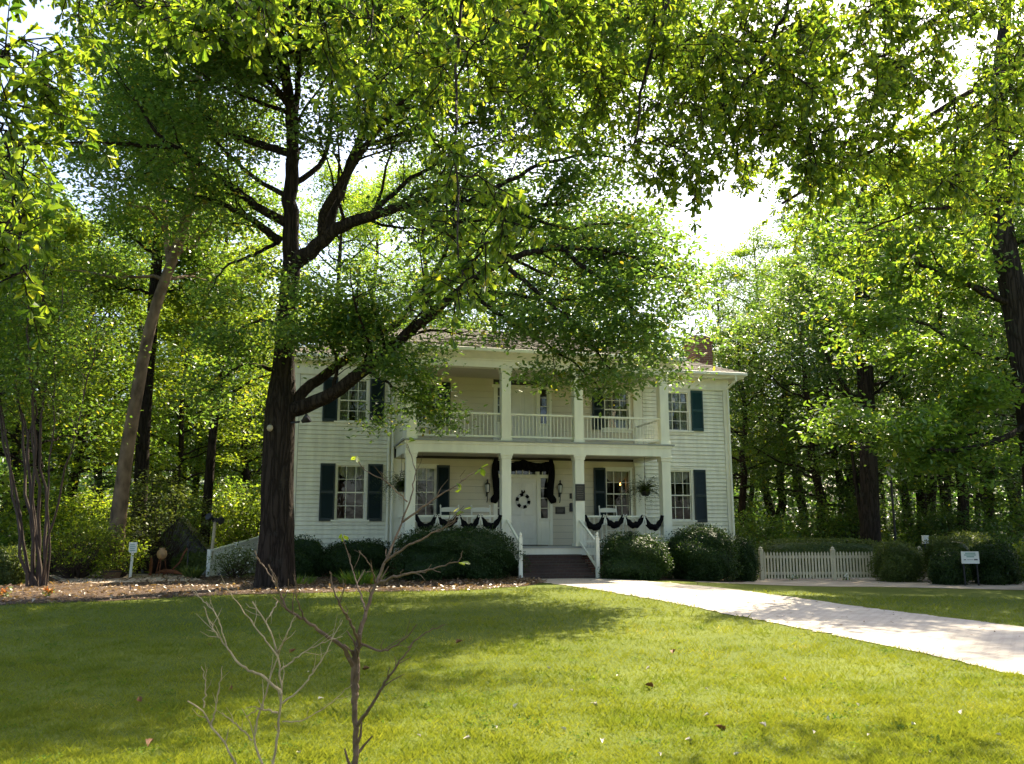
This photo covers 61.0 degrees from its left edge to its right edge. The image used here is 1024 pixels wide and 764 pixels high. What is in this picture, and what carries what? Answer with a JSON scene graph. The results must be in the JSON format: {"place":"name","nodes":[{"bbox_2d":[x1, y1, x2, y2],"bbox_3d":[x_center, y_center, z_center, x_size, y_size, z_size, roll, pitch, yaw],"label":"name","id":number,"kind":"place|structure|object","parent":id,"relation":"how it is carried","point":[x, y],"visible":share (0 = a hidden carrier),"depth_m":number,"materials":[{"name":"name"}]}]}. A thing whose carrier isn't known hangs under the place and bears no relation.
{"place":"outdoors","nodes":[
{"label":"outdoors","id":0,"kind":"place"},
{"bbox_2d":[50,573,199,582],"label":"garden walk","id":1,"kind":"structure","parent":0,"point":[150,579],"depth_m":24.55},
{"bbox_2d":[23,506,129,577],"bbox_3d":[-12.584,4.638,25.105,3.127,2.054,3.164,2,-10,-14],"label":"yellow shrub","id":2,"kind":"object","parent":1,"relation":"on","point":[74,571],"visible":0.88,"depth_m":24.87,"materials":[{"name":"green plant"}]},
{"bbox_2d":[34,554,249,576],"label":"woodland floor","id":3,"kind":"structure","parent":0,"point":[100,572],"depth_m":27.92,"materials":[{"name":"brown soil"}]},
{"bbox_2d":[0,489,105,572],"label":"thicket shrub","id":4,"kind":"object","parent":3,"relation":"on","point":[14,538],"visible":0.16,"depth_m":28.09,"materials":[{"name":"green plant"}]},
{"bbox_2d":[0,138,136,514],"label":"broadleaf tree","id":5,"kind":"object","parent":3,"relation":"on","point":[40,196],"visible":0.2,"depth_m":28.37,"materials":[{"name":"green plant"}]},
{"bbox_2d":[0,164,137,449],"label":"broadleaf tree","id":6,"kind":"object","parent":3,"relation":"on","point":[44,434],"visible":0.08,"depth_m":35.66,"materials":[{"name":"green plant"}]},
{"bbox_2d":[24,479,143,571],"bbox_3d":[-14.226,4.857,29.493,3.889,3.122,4.081,9,-13,-43],"label":"thicket shrub","id":7,"kind":"object","parent":3,"relation":"on","point":[84,500],"visible":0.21,"depth_m":29.25,"materials":[{"name":"green plant"}]},
{"bbox_2d":[0,195,174,546],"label":"broadleaf tree","id":8,"kind":"object","parent":3,"relation":"on","point":[16,462],"visible":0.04,"depth_m":38.50,"materials":[{"name":"green plant"}]},
{"bbox_2d":[0,211,188,566],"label":"broadleaf tree","id":9,"kind":"object","parent":3,"relation":"on","point":[77,473],"visible":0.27,"depth_m":32.81,"materials":[{"name":"green plant"}]},
{"bbox_2d":[0,203,191,547],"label":"broadleaf tree","id":10,"kind":"object","parent":3,"relation":"on","point":[84,232],"visible":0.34,"depth_m":29.59,"materials":[{"name":"green plant"}]},
{"bbox_2d":[30,259,211,546],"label":"broadleaf tree","id":11,"kind":"object","parent":3,"relation":"on","point":[97,479],"visible":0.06,"depth_m":51.40,"materials":[{"name":"green plant"}]},
{"bbox_2d":[42,213,232,552],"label":"broadleaf tree","id":12,"kind":"object","parent":3,"relation":"on","point":[166,424],"visible":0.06,"depth_m":44.34,"materials":[{"name":"green plant"}]},
{"bbox_2d":[91,465,224,573],"bbox_3d":[-11.405,4.408,28.133,4.084,3.530,3.958,2,-10,-14],"label":"viburnum shrub","id":13,"kind":"object","parent":3,"relation":"on","point":[157,531],"visible":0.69,"depth_m":27.90,"materials":[{"name":"green plant"}]},
{"bbox_2d":[80,281,236,547],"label":"broadleaf tree","id":14,"kind":"object","parent":3,"relation":"on","point":[151,507],"visible":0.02,"depth_m":55.58,"materials":[{"name":"green plant"}]},
{"bbox_2d":[57,42,267,571],"bbox_3d":[-12.572,-2.992,30.282,6.998,19.227,6.868,-5,-11,24],"label":"dark pine","id":15,"kind":"object","parent":3,"relation":"on","point":[142,451],"visible":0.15,"depth_m":30.43,"materials":[{"name":"green plant"}]},
{"bbox_2d":[79,267,269,540],"bbox_3d":[-14.200,1.467,37.337,8.749,13.063,8.462,2,-10,-14],"label":"broadleaf tree","id":16,"kind":"object","parent":3,"relation":"on","point":[220,434],"visible":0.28,"depth_m":36.86,"materials":[{"name":"green plant"}]},
{"bbox_2d":[141,517,210,572],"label":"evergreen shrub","id":17,"kind":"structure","parent":3,"relation":"on","point":[199,543],"depth_m":28.58,"materials":[{"name":"plant"}]},
{"bbox_2d":[107,325,264,524],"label":"broadleaf tree","id":18,"kind":"object","parent":3,"relation":"on","point":[198,451],"visible":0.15,"depth_m":41.65,"materials":[{"name":"green plant"}]},
{"bbox_2d":[169,550,206,574],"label":"clipped hedge","id":19,"kind":"object","parent":3,"relation":"on","point":[196,558],"visible":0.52,"depth_m":26.85,"materials":[{"name":"green plant"}]},
{"bbox_2d":[105,164,271,527],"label":"tall tree","id":20,"kind":"object","parent":3,"relation":"on","point":[186,419],"visible":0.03,"depth_m":51.87,"materials":[{"name":"green plant"}]},
{"bbox_2d":[149,307,264,530],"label":"broadleaf tree","id":21,"kind":"object","parent":3,"relation":"on","point":[254,445],"visible":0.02,"depth_m":49.13,"materials":[{"name":"green plant"}]},
{"bbox_2d":[168,472,260,546],"bbox_3d":[-11.965,5.553,35.506,4.650,3.785,4.592,2,-10,-14],"label":"thicket shrub","id":22,"kind":"object","parent":3,"relation":"on","point":[220,493],"visible":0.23,"depth_m":35.59,"materials":[{"name":"green plant"}]},
{"bbox_2d":[110,180,327,552],"bbox_3d":[-10.459,-0.118,31.513,6.987,13.973,6.955,-7,-12,35],"label":"slim tree","id":23,"kind":"object","parent":3,"relation":"on","point":[211,448],"visible":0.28,"depth_m":31.04,"materials":[{"name":"green plant"}]},
{"bbox_2d":[157,293,301,522],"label":"broadleaf tree","id":24,"kind":"object","parent":3,"relation":"on","point":[246,472],"visible":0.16,"depth_m":40.80,"materials":[{"name":"green plant"}]},
{"bbox_2d":[199,479,260,547],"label":"thicket shrub","id":25,"kind":"object","parent":3,"relation":"on","point":[243,533],"visible":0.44,"depth_m":32.91,"materials":[{"name":"green plant"}]},
{"bbox_2d":[204,354,272,528],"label":"broadleaf tree","id":26,"kind":"object","parent":3,"relation":"on","point":[260,461],"visible":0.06,"depth_m":46.12,"materials":[{"name":"green plant"}]},
{"bbox_2d":[256,152,412,333],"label":"tall tree","id":27,"kind":"object","parent":3,"relation":"on","point":[325,176],"visible":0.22,"depth_m":57.65,"materials":[{"name":"green plant"}]},
{"bbox_2d":[303,163,446,327],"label":"tall tree","id":28,"kind":"object","parent":3,"relation":"on","point":[376,246],"visible":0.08,"depth_m":72.28,"materials":[{"name":"green plant"}]},
{"bbox_2d":[338,137,504,329],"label":"tall tree","id":29,"kind":"object","parent":3,"relation":"on","point":[399,176],"visible":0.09,"depth_m":53.49,"materials":[{"name":"green plant"}]},
{"bbox_2d":[391,159,559,330],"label":"tall tree","id":30,"kind":"object","parent":3,"relation":"on","point":[516,194],"visible":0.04,"depth_m":58.27,"materials":[{"name":"green plant"}]},
{"bbox_2d":[0,458,1023,551],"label":"undergrowth","id":31,"kind":"object","parent":3,"relation":"on","point":[793,505],"visible":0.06,"depth_m":44.43,"materials":[{"name":"green plant"}]},
{"bbox_2d":[0,376,1023,538],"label":"distant wood","id":32,"kind":"object","parent":3,"relation":"on","point":[734,494],"depth_m":70.65,"materials":[{"name":"green plant"}]},
{"bbox_2d":[661,252,793,490],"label":"tall tree","id":33,"kind":"object","parent":3,"relation":"on","point":[720,306],"visible":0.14,"depth_m":63.24,"materials":[{"name":"green plant"}]},
{"bbox_2d":[665,328,792,532],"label":"broadleaf tree","id":34,"kind":"object","parent":3,"relation":"on","point":[737,455],"visible":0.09,"depth_m":43.27,"materials":[{"name":"green plant"}]},
{"bbox_2d":[703,300,808,532],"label":"broadleaf tree","id":35,"kind":"object","parent":3,"relation":"on","point":[743,503],"visible":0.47,"depth_m":38.91,"materials":[{"name":"green plant"}]},
{"bbox_2d":[685,215,840,533],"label":"tall tree","id":36,"kind":"object","parent":3,"relation":"on","point":[740,252],"visible":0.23,"depth_m":61.40,"materials":[{"name":"green plant"}]},
{"bbox_2d":[713,250,875,526],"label":"broadleaf tree","id":37,"kind":"object","parent":3,"relation":"on","point":[785,263],"visible":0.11,"depth_m":55.05,"materials":[{"name":"green plant"}]},
{"bbox_2d":[713,263,887,532],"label":"broadleaf tree","id":38,"kind":"object","parent":3,"relation":"on","point":[781,505],"visible":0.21,"depth_m":43.98,"materials":[{"name":"green plant"}]},
{"bbox_2d":[763,495,859,542],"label":"thicket shrub","id":39,"kind":"object","parent":3,"relation":"on","point":[836,524],"visible":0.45,"depth_m":34.74,"materials":[{"name":"green plant"}]},
{"bbox_2d":[716,259,911,537],"bbox_3d":[13.214,1.431,37.392,8.153,13.446,8.297,-6,-12,32],"label":"broadleaf tree","id":40,"kind":"object","parent":3,"relation":"on","point":[814,470],"visible":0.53,"depth_m":37.26,"materials":[{"name":"green plant"}]},
{"bbox_2d":[750,262,914,536],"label":"broadleaf tree","id":41,"kind":"object","parent":3,"relation":"on","point":[850,472],"visible":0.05,"depth_m":50.04,"materials":[{"name":"green plant"}]},
{"bbox_2d":[735,256,930,531],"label":"broadleaf tree","id":42,"kind":"object","parent":3,"relation":"on","point":[840,483],"visible":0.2,"depth_m":42.39,"materials":[{"name":"green plant"}]},
{"bbox_2d":[799,488,892,541],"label":"thicket shrub","id":43,"kind":"object","parent":3,"relation":"on","point":[846,506],"visible":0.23,"depth_m":36.20,"materials":[{"name":"green plant"}]},
{"bbox_2d":[769,181,931,534],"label":"tall tree","id":44,"kind":"object","parent":3,"relation":"on","point":[858,472],"visible":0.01,"depth_m":57.66,"materials":[{"name":"green plant"}]},
{"bbox_2d":[812,275,1019,533],"bbox_3d":[18.336,0.398,39.554,10.957,16.273,10.454,5,-11,-28],"label":"broadleaf tree","id":45,"kind":"object","parent":3,"relation":"on","point":[921,498],"visible":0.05,"depth_m":39.28,"materials":[{"name":"green plant"}]},
{"bbox_2d":[828,212,1023,531],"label":"broadleaf tree","id":46,"kind":"object","parent":3,"relation":"on","point":[963,502],"visible":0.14,"depth_m":34.02,"materials":[{"name":"green plant"}]},
{"bbox_2d":[880,496,972,567],"bbox_3d":[16.957,6.199,35.876,4.049,3.012,4.439,2,-10,-14],"label":"thicket shrub","id":47,"kind":"object","parent":3,"relation":"on","point":[904,510],"visible":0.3,"depth_m":35.87,"materials":[{"name":"green plant"}]},
{"bbox_2d":[873,147,1023,487],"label":"broadleaf tree","id":48,"kind":"object","parent":3,"relation":"on","point":[990,476],"visible":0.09,"depth_m":34.40,"materials":[{"name":"green plant"}]},
{"bbox_2d":[878,206,1023,542],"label":"broadleaf tree","id":49,"kind":"object","parent":3,"relation":"on","point":[1017,493],"visible":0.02,"depth_m":41.52,"materials":[{"name":"green plant"}]},
{"bbox_2d":[903,500,1012,551],"bbox_3d":[17.204,5.897,33.427,4.003,2.774,4.117,2,-10,-14],"label":"thicket shrub","id":50,"kind":"object","parent":3,"relation":"on","point":[940,529],"visible":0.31,"depth_m":33.30,"materials":[{"name":"green plant"}]},
{"bbox_2d":[901,290,1021,535],"bbox_3d":[20.206,1.893,37.977,8.140,12.670,8.531,-10,-14,44],"label":"broadleaf tree","id":51,"kind":"object","parent":3,"relation":"on","point":[950,485],"visible":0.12,"depth_m":37.05,"materials":[{"name":"green plant"}]},
{"bbox_2d":[977,495,1023,545],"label":"thicket shrub","id":52,"kind":"object","parent":3,"relation":"on","point":[1004,518],"visible":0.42,"depth_m":33.77,"materials":[{"name":"green plant"}]},
{"bbox_2d":[0,573,1023,763],"bbox_3d":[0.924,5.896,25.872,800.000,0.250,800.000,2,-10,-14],"label":"lawn ground","id":53,"kind":"structure","parent":0,"point":[861,592],"depth_m":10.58,"materials":[{"name":"green plant"}]},
{"bbox_2d":[202,536,258,576],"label":"access ramp","id":54,"kind":"structure","parent":53,"relation":"on","point":[254,540],"depth_m":26.76,"materials":[{"name":"white paint"}]},
{"bbox_2d":[184,576,349,763],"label":"bare shrub","id":55,"kind":"object","parent":53,"relation":"on","point":[278,689],"visible":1,"depth_m":3.31,"materials":[{"name":"grey plant"}]},
{"bbox_2d":[0,574,546,604],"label":"mulch bed","id":56,"kind":"object","parent":53,"relation":"on","point":[141,584],"visible":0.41,"depth_m":19.93,"materials":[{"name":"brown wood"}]},
{"bbox_2d":[0,541,35,584],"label":"round bush","id":57,"kind":"object","parent":56,"relation":"on","point":[12,570],"visible":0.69,"depth_m":21.73,"materials":[{"name":"green plant"}]},
{"bbox_2d":[0,197,151,586],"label":"crape myrtle","id":58,"kind":"object","parent":56,"relation":"on","point":[29,364],"visible":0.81,"depth_m":21.81,"materials":[{"name":"green plant"}]},
{"bbox_2d":[78,524,157,577],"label":"yellow shrub","id":59,"kind":"object","parent":56,"relation":"on","point":[117,567],"visible":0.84,"depth_m":25.24,"materials":[{"name":"green plant"}]},
{"bbox_2d":[22,3,316,576],"bbox_3d":[-10.495,-3.754,26.501,9.025,19.432,9.188,-6,-11,31],"label":"beech tree","id":60,"kind":"object","parent":56,"relation":"on","point":[119,506],"visible":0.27,"depth_m":26.75,"materials":[{"name":"green plant"}]},
{"bbox_2d":[205,539,257,577],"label":"flowering shrub","id":61,"kind":"object","parent":56,"relation":"on","point":[239,569],"visible":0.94,"depth_m":24.73,"materials":[{"name":"green plant"}]},
{"bbox_2d":[294,534,327,577],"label":"boxwood bush","id":62,"kind":"object","parent":56,"relation":"on","point":[309,553],"visible":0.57,"depth_m":25.16,"materials":[{"name":"green plant"}]},
{"bbox_2d":[320,537,392,576],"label":"boxwood bush","id":63,"kind":"object","parent":56,"relation":"on","point":[335,560],"visible":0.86,"depth_m":25.08,"materials":[{"name":"green plant"}]},
{"bbox_2d":[333,567,386,584],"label":"ornamental grass","id":64,"kind":"object","parent":56,"relation":"on","point":[367,577],"depth_m":21.71,"materials":[{"name":"green plant"}]},
{"bbox_2d":[0,0,793,587],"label":"oak tree","id":65,"kind":"object","parent":56,"relation":"on","point":[614,276],"visible":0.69,"depth_m":20.68,"materials":[{"name":"green plant"}]},
{"bbox_2d":[386,521,530,580],"bbox_3d":[-1.452,4.700,24.189,4.012,1.644,2.052,2,-10,-14],"label":"boxwood bush","id":66,"kind":"object","parent":56,"relation":"on","point":[488,553],"visible":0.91,"depth_m":23.53,"materials":[{"name":"green plant"}]},
{"bbox_2d":[254,437,487,763],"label":"bare shrub","id":67,"kind":"object","parent":53,"relation":"on","point":[354,661],"visible":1,"depth_m":3.44,"materials":[{"name":"brown plant"}]},
{"bbox_2d":[275,311,747,578],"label":"house","id":68,"kind":"structure","parent":53,"relation":"on","point":[681,441],"depth_m":27.91,"materials":[{"name":"beige paint"}]},
{"bbox_2d":[330,461,368,523],"bbox_3d":[-5.059,3.479,27.225,1.180,1.940,0.316,2,-10,-14],"label":"window","id":69,"kind":"structure","parent":68,"relation":"in","point":[349,470],"depth_m":27.27,"materials":[{"name":"paint"}]},
{"bbox_2d":[334,375,371,425],"bbox_3d":[-5.064,0.611,27.714,1.180,1.600,0.305,2,-10,-14],"label":"window","id":70,"kind":"structure","parent":68,"relation":"in","point":[362,388],"depth_m":27.76,"materials":[{"name":"paint"}]},
{"bbox_2d":[370,466,433,507],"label":"hanging fern","id":71,"kind":"object","parent":68,"relation":"hanging from","point":[400,485],"visible":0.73,"depth_m":25.91,"materials":[{"name":"green plant"}]},
{"bbox_2d":[415,464,438,521],"bbox_3d":[-2.888,3.538,27.771,1.160,1.840,0.316,2,-10,-14],"label":"window","id":72,"kind":"structure","parent":68,"relation":"in","point":[430,469],"depth_m":27.89,"materials":[{"name":"paint"}]},
{"bbox_2d":[415,514,501,530],"bbox_3d":[-1.555,4.104,25.448,2.626,0.493,0.232,2,-10,-14],"label":"railing bunting","id":73,"kind":"object","parent":68,"relation":"attached to","point":[484,522],"visible":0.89,"depth_m":25.39,"materials":[{"name":"black fabric"}]},
{"bbox_2d":[491,458,555,503],"bbox_3d":[0.384,3.243,28.474,2.229,1.470,0.247,2,-10,-14],"label":"door drape","id":74,"kind":"object","parent":68,"relation":"hanging from","point":[549,466],"depth_m":28.52,"materials":[{"name":"black fabric"}]},
{"bbox_2d":[511,388,535,440],"bbox_3d":[0.343,1.219,28.971,0.936,2.005,0.062,2,-10,-14],"label":"door","id":75,"kind":"structure","parent":68,"relation":"in","point":[524,402],"depth_m":28.99,"materials":[{"name":"white paint"}]},
{"bbox_2d":[511,478,536,544],"bbox_3d":[0.349,4.230,28.451,0.936,2.155,0.062,2,-10,-14],"label":"door","id":76,"kind":"structure","parent":68,"relation":"in","point":[524,521],"depth_m":28.44,"materials":[{"name":"white paint"}]},
{"bbox_2d":[602,388,633,432],"bbox_3d":[3.565,0.973,29.864,1.160,1.560,0.305,2,-10,-14],"label":"window","id":77,"kind":"structure","parent":68,"relation":"in","point":[622,412],"depth_m":29.92,"materials":[{"name":"paint"}]},
{"bbox_2d":[603,467,634,521],"bbox_3d":[3.569,3.802,29.381,1.160,1.840,0.316,2,-10,-14],"label":"window","id":78,"kind":"structure","parent":68,"relation":"in","point":[613,474],"depth_m":29.45,"materials":[{"name":"paint"}]},
{"bbox_2d":[585,514,663,530],"bbox_3d":[3.456,4.323,26.695,2.627,0.518,0.232,2,-10,-14],"label":"railing bunting","id":79,"kind":"object","parent":68,"relation":"attached to","point":[623,519],"visible":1,"depth_m":26.64,"materials":[{"name":"black fabric"}]},
{"bbox_2d":[615,457,675,509],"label":"hanging fern","id":80,"kind":"object","parent":68,"relation":"hanging from","point":[645,490],"visible":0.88,"depth_m":28.04,"materials":[{"name":"green plant"}]},
{"bbox_2d":[668,389,693,434],"bbox_3d":[5.736,1.052,30.407,1.180,1.600,0.305,2,-10,-14],"label":"window","id":81,"kind":"structure","parent":68,"relation":"in","point":[681,402],"depth_m":30.50,"materials":[{"name":"paint"}]},
{"bbox_2d":[670,467,696,523],"bbox_3d":[5.741,3.920,29.917,1.180,1.940,0.316,2,-10,-14],"label":"window","id":82,"kind":"structure","parent":68,"relation":"in","point":[678,474],"depth_m":29.98,"materials":[{"name":"paint"}]},
{"bbox_2d":[0,0,1023,350],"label":"overhead oak","id":83,"kind":"object","parent":53,"relation":"on","point":[706,58],"visible":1,"depth_m":7.02,"materials":[{"name":"green plant"}]},
{"bbox_2d":[0,622,1023,763],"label":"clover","id":84,"kind":"object","parent":53,"relation":"on","point":[536,724],"visible":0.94,"depth_m":7.34,"materials":[{"name":"green plant"}]},
{"bbox_2d":[734,506,810,570],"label":"thicket shrub","id":85,"kind":"object","parent":53,"relation":"on","point":[766,533],"visible":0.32,"depth_m":33.60,"materials":[{"name":"green plant"}]},
{"bbox_2d":[755,535,880,577],"bbox_3d":[10.619,5.989,29.815,5.193,1.492,1.422,2,-10,-14],"label":"clipped hedge","id":86,"kind":"object","parent":53,"relation":"on","point":[809,545],"visible":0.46,"depth_m":29.39,"materials":[{"name":"green plant"}]},
{"bbox_2d":[758,546,879,579],"bbox_3d":[9.858,5.838,27.756,4.019,1.167,0.169,0,-10,-3],"label":"picket fence","id":87,"kind":"object","parent":53,"relation":"on","point":[834,572],"visible":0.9,"depth_m":27.68,"materials":[{"name":"paint"}]},
{"bbox_2d":[697,577,1023,589],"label":"gravel strip","id":88,"kind":"object","parent":53,"relation":"on","point":[860,582],"visible":0.66,"depth_m":25.29,"materials":[{"name":"grey gravel"}]},
{"bbox_2d":[595,575,746,581],"bbox_3d":[5.305,5.957,26.340,6.460,0.234,2.907,2,-10,-14],"label":"mulch strip","id":89,"kind":"object","parent":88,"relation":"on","point":[665,578],"visible":0.34,"depth_m":25.51,"materials":[{"name":"brown soil"}]},
{"bbox_2d":[598,528,674,580],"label":"boxwood bush","id":90,"kind":"object","parent":89,"relation":"on","point":[636,557],"visible":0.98,"depth_m":24.37,"materials":[{"name":"green plant"}]},
{"bbox_2d":[659,523,744,580],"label":"boxwood bush","id":91,"kind":"object","parent":89,"relation":"on","point":[703,552],"visible":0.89,"depth_m":25.55,"materials":[{"name":"green plant"}]},
{"bbox_2d":[731,533,762,581],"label":"boxwood bush","id":92,"kind":"object","parent":89,"relation":"on","point":[747,558],"visible":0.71,"depth_m":26.49,"materials":[{"name":"green plant"}]},
{"bbox_2d":[765,0,1023,500],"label":"oak","id":93,"kind":"object","parent":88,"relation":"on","point":[909,351],"visible":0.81,"depth_m":22.85,"materials":[{"name":"green plant"}]},
{"bbox_2d":[865,539,925,581],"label":"round bush","id":94,"kind":"object","parent":88,"relation":"on","point":[897,561],"visible":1,"depth_m":26.63,"materials":[{"name":"green plant"}]},
{"bbox_2d":[919,530,973,580],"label":"round bush","id":95,"kind":"object","parent":88,"relation":"on","point":[942,542],"visible":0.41,"depth_m":26.90,"materials":[{"name":"green plant"}]},
{"bbox_2d":[925,547,973,584],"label":"round bush","id":96,"kind":"object","parent":88,"relation":"on","point":[945,567],"visible":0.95,"depth_m":25.06,"materials":[{"name":"green plant"}]},
{"bbox_2d":[884,146,1023,498],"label":"broadleaf tree","id":97,"kind":"object","parent":88,"relation":"on","point":[995,427],"visible":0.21,"depth_m":27.06,"materials":[{"name":"green plant"}]},
{"bbox_2d":[936,530,995,579],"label":"round bush","id":98,"kind":"object","parent":88,"relation":"on","point":[975,538],"visible":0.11,"depth_m":27.88,"materials":[{"name":"green plant"}]},
{"bbox_2d":[961,551,979,585],"bbox_3d":[13.069,5.366,24.747,0.500,1.060,0.072,0,-10,0],"label":"information sign","id":99,"kind":"object","parent":88,"relation":"on","point":[969,557],"visible":0.96,"depth_m":24.77,"materials":[{"name":"white metal"}]},
{"bbox_2d":[966,537,1023,584],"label":"round bush","id":100,"kind":"object","parent":88,"relation":"on","point":[999,564],"visible":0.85,"depth_m":25.05,"materials":[{"name":"green plant"}]},
{"bbox_2d":[750,140,1009,547],"bbox_3d":[14.356,-1.677,33.104,9.373,17.977,8.850,-9,-13,43],"label":"shaded tree","id":101,"kind":"object","parent":53,"relation":"on","point":[867,500],"visible":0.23,"depth_m":33.12,"materials":[{"name":"green plant"}]},
{"bbox_2d":[957,517,1023,549],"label":"understory shrub","id":102,"kind":"object","parent":53,"relation":"on","point":[994,535],"visible":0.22,"depth_m":30.31,"materials":[{"name":"green plant"}]},
{"bbox_2d":[0,0,1023,535],"label":"sky","id":103,"kind":"structure","parent":0,"point":[728,211],"materials":[{"name":"white"}]},
{"bbox_2d":[540,578,1023,674],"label":"walkway","id":104,"kind":"structure","parent":0,"point":[1001,646],"depth_m":14.22,"materials":[{"name":"white concrete"}]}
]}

